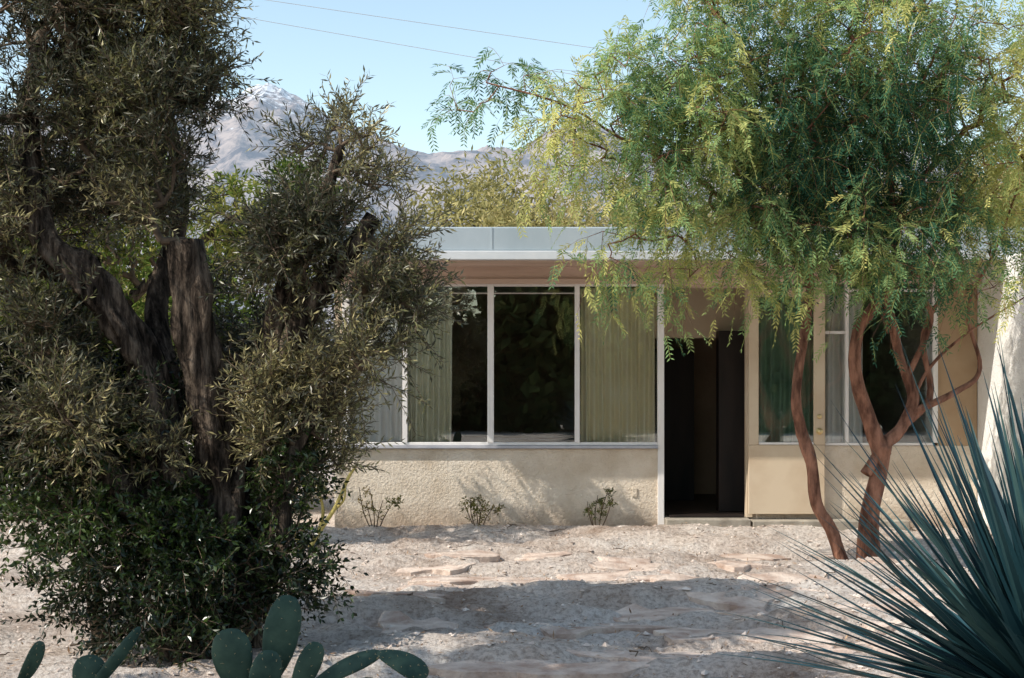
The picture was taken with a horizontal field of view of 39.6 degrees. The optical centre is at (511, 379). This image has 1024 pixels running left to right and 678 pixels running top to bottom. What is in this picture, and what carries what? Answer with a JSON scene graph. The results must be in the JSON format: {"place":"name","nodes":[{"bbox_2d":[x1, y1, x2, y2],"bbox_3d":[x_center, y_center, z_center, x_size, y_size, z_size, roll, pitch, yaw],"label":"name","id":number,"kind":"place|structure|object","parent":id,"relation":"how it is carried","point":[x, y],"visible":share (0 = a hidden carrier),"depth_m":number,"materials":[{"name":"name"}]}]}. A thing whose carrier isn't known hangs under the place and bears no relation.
{"place":"outdoors","nodes":[
{"label":"outdoors","id":0,"kind":"place"},
{"bbox_2d":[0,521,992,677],"bbox_3d":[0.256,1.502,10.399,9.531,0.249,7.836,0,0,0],"label":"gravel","id":1,"kind":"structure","parent":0,"point":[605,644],"depth_m":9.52,"materials":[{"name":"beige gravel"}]},
{"bbox_2d":[0,524,968,667],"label":"fallen twigs","id":2,"kind":"object","parent":1,"relation":"on","point":[641,647],"visible":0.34,"depth_m":9.39,"materials":[{"name":"brown wood"}]},
{"bbox_2d":[0,393,994,677],"bbox_3d":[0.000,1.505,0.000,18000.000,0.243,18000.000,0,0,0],"label":"ground","id":3,"kind":"structure","parent":0,"point":[346,635],"depth_m":9.61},
{"bbox_2d":[17,627,140,677],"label":"prickly pear cactus","id":4,"kind":"object","parent":3,"relation":"on","point":[90,666],"visible":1,"depth_m":5.68,"materials":[{"name":"green plant"}]},
{"bbox_2d":[123,267,170,316],"bbox_3d":[-7.506,-0.423,25.021,4.624,4.294,3.814,0,0,0],"label":"desert willow tree","id":5,"kind":"object","parent":3,"relation":"on","point":[133,287],"depth_m":25.05,"materials":[{"name":"green plant"}]},
{"bbox_2d":[0,182,334,518],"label":"hedge","id":6,"kind":"object","parent":3,"relation":"on","point":[139,304],"visible":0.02,"depth_m":15.95,"materials":[{"name":"green plant"}]},
{"bbox_2d":[0,132,357,535],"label":"mesquite tree","id":7,"kind":"object","parent":3,"relation":"on","point":[136,293],"visible":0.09,"depth_m":12.73,"materials":[{"name":"green plant"}]},
{"bbox_2d":[0,322,368,669],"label":"evergreen shrub","id":8,"kind":"object","parent":3,"relation":"on","point":[161,584],"visible":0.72,"depth_m":7.66,"materials":[{"name":"green plant"}]},
{"bbox_2d":[0,0,473,662],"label":"olive tree","id":9,"kind":"object","parent":3,"relation":"on","point":[118,82],"visible":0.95,"depth_m":7.85,"materials":[{"name":"green plant"}]},
{"bbox_2d":[182,595,429,677],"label":"prickly pear cactus","id":10,"kind":"object","parent":3,"relation":"on","point":[232,652],"visible":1,"depth_m":5.57,"materials":[{"name":"green plant"}]},
{"bbox_2d":[293,442,335,522],"bbox_3d":[-2.060,0.935,13.069,0.910,1.197,0.665,0,0,-14],"label":"desert shrub","id":11,"kind":"object","parent":3,"relation":"on","point":[324,487],"visible":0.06,"depth_m":12.97,"materials":[{"name":"green plant"}]},
{"bbox_2d":[292,465,355,547],"bbox_3d":[-1.706,1.160,12.898,0.623,0.806,0.134,0,0,0],"label":"bare stem succulent","id":12,"kind":"object","parent":3,"relation":"on","point":[332,512],"visible":0.53,"depth_m":12.88,"materials":[{"name":"green plant"}]},
{"bbox_2d":[344,287,352,444],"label":"side wall","id":13,"kind":"structure","parent":3,"relation":"on","point":[351,301],"depth_m":14.71,"materials":[{"name":"beige paint"}]},
{"bbox_2d":[344,267,980,278],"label":"header beam","id":14,"kind":"structure","parent":13,"relation":"attached to","point":[514,273],"depth_m":14.40,"materials":[{"name":"brown wood"}]},
{"bbox_2d":[352,290,402,441],"bbox_3d":[-1.370,-0.140,14.625,0.552,1.600,0.088,0,0,0],"label":"white curtain","id":15,"kind":"object","parent":14,"relation":"hanging from","point":[388,425],"visible":0.27,"depth_m":14.62,"materials":[{"name":"white fabric"}]},
{"bbox_2d":[378,284,657,286],"bbox_3d":[-0.087,-0.977,14.527,3.145,0.043,0.065,0,0,0],"label":"window head","id":16,"kind":"object","parent":14,"relation":"attached to","point":[524,285],"depth_m":14.49,"materials":[{"name":"white paint"}]},
{"bbox_2d":[580,288,654,441],"bbox_3d":[1.086,-0.140,14.625,0.771,1.600,0.101,0,0,0],"label":"curtain cream","id":17,"kind":"object","parent":14,"relation":"hanging from","point":[617,398],"visible":0.82,"depth_m":14.63,"materials":[{"name":"beige fabric"}]},
{"bbox_2d":[341,279,980,283],"bbox_3d":[1.462,-0.998,14.383,6.565,0.055,0.027,0,0,0],"label":"header strip","id":18,"kind":"object","parent":14,"relation":"attached to","point":[521,281],"visible":0.19,"depth_m":14.37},
{"bbox_2d":[357,485,403,526],"bbox_3d":[-1.303,1.290,14.122,0.478,0.487,0.369,0,0,0],"label":"desert shrub","id":19,"kind":"object","parent":3,"relation":"on","point":[393,501],"visible":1,"depth_m":14.12,"materials":[{"name":"green plant"}]},
{"bbox_2d":[458,494,505,525],"bbox_3d":[-0.312,1.332,14.065,0.466,0.404,0.391,0,0,15],"label":"desert shrub","id":20,"kind":"object","parent":3,"relation":"on","point":[477,509],"visible":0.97,"depth_m":14.05,"materials":[{"name":"green plant"}]},
{"bbox_2d":[335,449,657,527],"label":"sill wall","id":21,"kind":"structure","parent":3,"relation":"on","point":[561,487],"depth_m":14.50,"materials":[{"name":"beige paint"}]},
{"bbox_2d":[337,445,657,448],"bbox_3d":[-0.173,0.682,14.525,3.314,0.029,0.150,0,0,0],"label":"window sill trim","id":22,"kind":"structure","parent":21,"relation":"on","point":[521,447],"depth_m":14.45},
{"bbox_2d":[335,284,341,440],"bbox_3d":[-1.771,-0.167,14.571,0.078,1.666,0.138,0,0,0],"label":"jamb","id":23,"kind":"object","parent":22,"relation":"on","point":[336,319],"visible":0.02,"depth_m":14.50,"materials":[{"name":"beige paint"}]},
{"bbox_2d":[342,284,349,440],"bbox_3d":[-1.695,-0.180,14.525,0.070,1.640,0.090,0,0,0],"label":"mullion","id":24,"kind":"object","parent":22,"relation":"on","point":[345,306],"visible":0.04,"depth_m":14.48,"materials":[{"name":"white paint"}]},
{"bbox_2d":[403,325,407,442],"bbox_3d":[-1.090,-0.180,14.525,0.050,1.640,0.090,0,0,0],"label":"mullion","id":25,"kind":"object","parent":22,"relation":"on","point":[405,428],"visible":0.29,"depth_m":14.48,"materials":[{"name":"white paint"}]},
{"bbox_2d":[408,288,451,441],"bbox_3d":[-0.847,-0.140,14.625,0.466,1.600,0.088,0,0,0],"label":"curtain","id":26,"kind":"object","parent":22,"relation":"on","point":[434,424],"visible":0.59,"depth_m":14.62,"materials":[{"name":"beige fabric"}]},
{"bbox_2d":[487,284,493,442],"bbox_3d":[-0.217,-0.180,14.525,0.065,1.640,0.090,0,0,0],"label":"mullion","id":27,"kind":"object","parent":22,"relation":"on","point":[490,363],"visible":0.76,"depth_m":14.48,"materials":[{"name":"white paint"}]},
{"bbox_2d":[355,442,657,444],"bbox_3d":[-0.086,0.650,14.530,3.139,0.031,0.080,0,0,0],"label":"window bottom rail","id":28,"kind":"object","parent":22,"relation":"on","point":[526,443],"depth_m":14.49,"materials":[{"name":"silver metal"}]},
{"bbox_2d":[574,284,579,442],"bbox_3d":[0.665,-0.180,14.525,0.050,1.640,0.090,0,0,0],"label":"mullion","id":29,"kind":"object","parent":22,"relation":"on","point":[576,373],"visible":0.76,"depth_m":14.48,"materials":[{"name":"white paint"}]},
{"bbox_2d":[632,488,636,496],"bbox_3d":[1.250,1.145,14.493,0.050,0.090,0.011,0,0,0],"label":"outlet box","id":30,"kind":"object","parent":21,"relation":"attached to","point":[634,492],"visible":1,"depth_m":14.49,"materials":[{"name":"beige paint"}]},
{"bbox_2d":[387,139,626,226],"bbox_3d":[-0.105,-1.314,25.903,4.401,6.053,3.890,0,0,0],"label":"desert willow tree","id":31,"kind":"object","parent":3,"relation":"on","point":[497,215],"visible":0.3,"depth_m":25.55,"materials":[{"name":"green plant"}]},
{"bbox_2d":[582,486,618,525],"bbox_3d":[0.872,1.294,14.102,0.368,0.477,0.321,0,0,0],"label":"desert shrub","id":32,"kind":"object","parent":3,"relation":"on","point":[599,501],"visible":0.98,"depth_m":14.09,"materials":[{"name":"green plant"}]},
{"bbox_2d":[524,176,737,226],"bbox_3d":[2.283,-1.221,26.925,4.390,5.874,3.697,0,0,19],"label":"desert willow tree","id":33,"kind":"object","parent":3,"relation":"on","point":[607,221],"visible":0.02,"depth_m":26.83,"materials":[{"name":"green plant"}]},
{"bbox_2d":[451,294,869,441],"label":"back wall","id":34,"kind":"structure","parent":3,"relation":"on","point":[533,363],"depth_m":18.85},
{"bbox_2d":[437,284,855,293],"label":"roof deck","id":35,"kind":"structure","parent":34,"relation":"on","point":[515,290],"depth_m":18.52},
{"bbox_2d":[320,251,1017,259],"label":"fascia trim","id":36,"kind":"structure","parent":35,"relation":"attached to","point":[501,255],"depth_m":13.66,"materials":[{"name":"white metal"}]},
{"bbox_2d":[360,260,1000,266],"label":"soffit","id":37,"kind":"structure","parent":35,"relation":"attached to","point":[506,263],"depth_m":13.98,"materials":[{"name":"brown wood"}]},
{"bbox_2d":[342,227,1023,250],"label":"roof fascia","id":38,"kind":"structure","parent":35,"relation":"attached to","point":[479,239],"depth_m":13.70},
{"bbox_2d":[657,284,663,524],"bbox_3d":[1.518,0.250,14.525,0.065,2.500,0.090,0,0,0],"label":"mullion","id":39,"kind":"object","parent":3,"relation":"on","point":[660,385],"visible":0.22,"depth_m":14.48,"materials":[{"name":"white paint"}]},
{"bbox_2d":[344,550,977,677],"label":"flagstones","id":40,"kind":"object","parent":3,"relation":"on","point":[740,606],"visible":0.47,"depth_m":9.09,"materials":[{"name":"stone"}]},
{"bbox_2d":[664,494,749,518],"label":"interior floor","id":41,"kind":"structure","parent":3,"relation":"on","point":[702,503],"depth_m":15.75,"materials":[{"name":"black"}]},
{"bbox_2d":[655,349,693,499],"bbox_3d":[1.860,0.514,16.700,0.480,1.748,0.600,0,0,0],"label":"hall cabinet","id":42,"kind":"object","parent":41,"relation":"on","point":[679,427],"visible":0.52,"depth_m":16.40,"materials":[{"name":"brown wood"}]},
{"bbox_2d":[667,513,743,517],"bbox_3d":[1.980,1.387,14.555,0.760,0.023,0.210,0,0,0],"label":"door mat","id":43,"kind":"object","parent":41,"relation":"on","point":[705,515],"depth_m":14.45,"materials":[{"name":"black rubber"}]},
{"bbox_2d":[655,284,763,337],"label":"hall lintel","id":44,"kind":"structure","parent":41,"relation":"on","point":[698,302],"depth_m":15.20,"materials":[{"name":"beige paint"}]},
{"bbox_2d":[655,286,790,493],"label":"hall wall","id":45,"kind":"structure","parent":41,"relation":"on","point":[704,418],"depth_m":17.30,"materials":[{"name":"brown paint"}]},
{"bbox_2d":[664,516,750,526],"bbox_3d":[1.976,1.475,14.490,0.848,0.150,0.420,0,0,0],"label":"threshold","id":46,"kind":"object","parent":3,"relation":"on","point":[727,522],"visible":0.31,"depth_m":14.28,"materials":[{"name":"concrete"}]},
{"bbox_2d":[745,284,752,516],"bbox_3d":[2.420,0.200,14.550,0.060,2.400,0.140,0,0,0],"label":"door jamb","id":47,"kind":"object","parent":46,"relation":"on","point":[746,423],"depth_m":14.49,"materials":[{"name":"beige wood"}]},
{"bbox_2d":[748,445,824,513],"bbox_3d":[2.785,1.010,14.438,0.770,0.700,0.045,0,0,0],"label":"door leaf bottom","id":48,"kind":"object","parent":46,"relation":"on","point":[777,479],"depth_m":14.41,"materials":[{"name":"beige paint"}]},
{"bbox_2d":[748,297,758,444],"bbox_3d":[2.450,-0.091,14.438,0.100,1.497,0.045,0,0,0],"label":"door leaf","id":49,"kind":"object","parent":48,"relation":"on","point":[753,385],"visible":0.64,"depth_m":14.41,"materials":[{"name":"beige wood"}]},
{"bbox_2d":[759,442,813,444],"bbox_3d":[2.780,0.643,14.422,0.554,0.023,0.026,0,0,0],"label":"door bead","id":50,"kind":"object","parent":48,"relation":"on","point":[778,443],"depth_m":14.41,"materials":[{"name":"white wood"}]},
{"bbox_2d":[813,297,824,444],"bbox_3d":[3.115,-0.091,14.438,0.110,1.497,0.045,0,0,0],"label":"door leaf","id":51,"kind":"object","parent":48,"relation":"on","point":[819,384],"visible":0.77,"depth_m":14.41,"materials":[{"name":"beige wood"}]},
{"bbox_2d":[421,0,1023,559],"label":"acacia tree","id":52,"kind":"object","parent":3,"relation":"on","point":[825,134],"visible":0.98,"depth_m":11.20,"materials":[{"name":"green plant"}]},
{"bbox_2d":[703,169,943,226],"bbox_3d":[5.399,-1.237,24.928,5.231,5.902,4.094,0,0,0],"label":"desert willow tree","id":53,"kind":"object","parent":3,"relation":"on","point":[887,208],"depth_m":24.50,"materials":[{"name":"green plant"}]},
{"bbox_2d":[750,519,909,530],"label":"step slab","id":54,"kind":"structure","parent":3,"relation":"on","point":[840,525],"depth_m":14.28,"materials":[{"name":"concrete"}]},
{"bbox_2d":[703,328,1023,677],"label":"yucca plant","id":55,"kind":"object","parent":3,"relation":"on","point":[982,632],"visible":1,"depth_m":4.15,"materials":[{"name":"green plant"}]},
{"bbox_2d":[750,445,976,527],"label":"sill wall","id":56,"kind":"structure","parent":3,"relation":"on","point":[847,461],"depth_m":14.50,"materials":[{"name":"beige paint"}]},
{"bbox_2d":[759,297,812,441],"bbox_3d":[2.808,-0.140,14.625,0.628,1.600,0.088,0,0,0],"label":"curtain teal","id":57,"kind":"object","parent":56,"relation":"on","point":[776,370],"visible":0.57,"depth_m":14.62,"materials":[{"name":"teal fabric"}]},
{"bbox_2d":[825,288,862,441],"bbox_3d":[3.406,-0.140,14.625,0.423,1.600,0.088,0,0,0],"label":"pale curtain","id":58,"kind":"object","parent":56,"relation":"on","point":[834,385],"visible":0.59,"depth_m":14.61,"materials":[{"name":"grey fabric"}]},
{"bbox_2d":[825,442,932,444],"bbox_3d":[3.740,0.653,14.520,1.100,0.027,0.080,0,0,0],"label":"window rail","id":59,"kind":"object","parent":56,"relation":"on","point":[867,443],"depth_m":14.48,"materials":[{"name":"silver metal"}]},
{"bbox_2d":[843,284,848,442],"bbox_3d":[3.413,-0.180,14.525,0.035,1.640,0.090,0,0,0],"label":"mullion","id":60,"kind":"object","parent":59,"relation":"on","point":[845,379],"visible":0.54,"depth_m":14.48,"materials":[{"name":"white paint"}]},
{"bbox_2d":[825,331,844,333],"bbox_3d":[3.292,-0.485,14.523,0.205,0.030,0.055,0,0,0],"label":"window bar","id":61,"kind":"object","parent":60,"relation":"attached to","point":[835,332],"depth_m":14.49,"materials":[{"name":"white paint"}]},
{"bbox_2d":[849,289,932,291],"bbox_3d":[3.860,-0.915,14.523,0.860,0.030,0.055,0,0,0],"label":"transom","id":62,"kind":"object","parent":60,"relation":"attached to","point":[852,290],"visible":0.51,"depth_m":14.49,"materials":[{"name":"white paint"}]},
{"bbox_2d":[931,284,937,442],"bbox_3d":[4.314,-0.180,14.525,0.048,1.640,0.090,0,0,0],"label":"mullion","id":63,"kind":"object","parent":59,"relation":"on","point":[934,368],"visible":0.41,"depth_m":14.48,"materials":[{"name":"white paint"}]},
{"bbox_2d":[934,284,976,445],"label":"pier","id":64,"kind":"structure","parent":56,"relation":"on","point":[961,365],"depth_m":14.50,"materials":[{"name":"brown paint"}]},
{"bbox_2d":[870,253,1023,526],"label":"white stucco wing","id":65,"kind":"structure","parent":3,"relation":"on","point":[886,379],"depth_m":14.33,"materials":[{"name":"white paint"}]},
{"bbox_2d":[934,126,1023,226],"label":"desert willow tree","id":66,"kind":"object","parent":3,"relation":"on","point":[997,187],"depth_m":23.02,"materials":[{"name":"green plant"}]},
{"bbox_2d":[0,83,1002,339],"bbox_3d":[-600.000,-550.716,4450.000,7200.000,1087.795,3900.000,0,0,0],"label":"mountains","id":67,"kind":"structure","parent":0,"point":[232,139],"depth_m":3274.18,"materials":[{"name":"grey stone"}]},
{"bbox_2d":[0,0,1023,173],"label":"sky","id":68,"kind":"structure","parent":0,"point":[298,56],"materials":[{"name":"blue"}]},
{"bbox_2d":[188,0,975,186],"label":"overhead wires","id":69,"kind":"object","parent":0,"point":[427,49],"visible":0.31,"depth_m":45.00,"materials":[{"name":"rubber"}]},
{"bbox_2d":[665,284,745,287],"bbox_3d":[1.970,-0.969,14.545,0.836,0.058,0.110,0,0,0],"label":"door head","id":70,"kind":"object","parent":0,"point":[700,286],"depth_m":14.49},
{"bbox_2d":[716,331,744,511],"bbox_3d":[2.340,0.434,15.095,0.320,1.908,0.190,0,0,0],"label":"hall bookcase","id":71,"kind":"object","parent":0,"point":[730,427],"visible":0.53,"depth_m":15.00,"materials":[{"name":"brown wood"}]},
{"bbox_2d":[748,287,824,296],"bbox_3d":[2.785,-0.891,14.438,0.770,0.097,0.045,0,0,0],"label":"door leaf top","id":72,"kind":"object","parent":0,"point":[787,291],"depth_m":14.41,"materials":[{"name":"beige paint"}]},
{"bbox_3d":[-0.230,1.034,16.270,0.040,0.708,0.040,0,0,0],"label":"table leg","id":73,"kind":"object","parent":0,"visible":0},
{"bbox_2d":[486,434,573,439],"bbox_3d":[0.300,0.660,16.550,1.200,0.040,0.700,0,0,0],"label":"table top","id":74,"kind":"object","parent":73,"relation":"on","point":[533,436],"visible":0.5,"depth_m":16.20,"materials":[{"name":"grey wood"}]}
]}

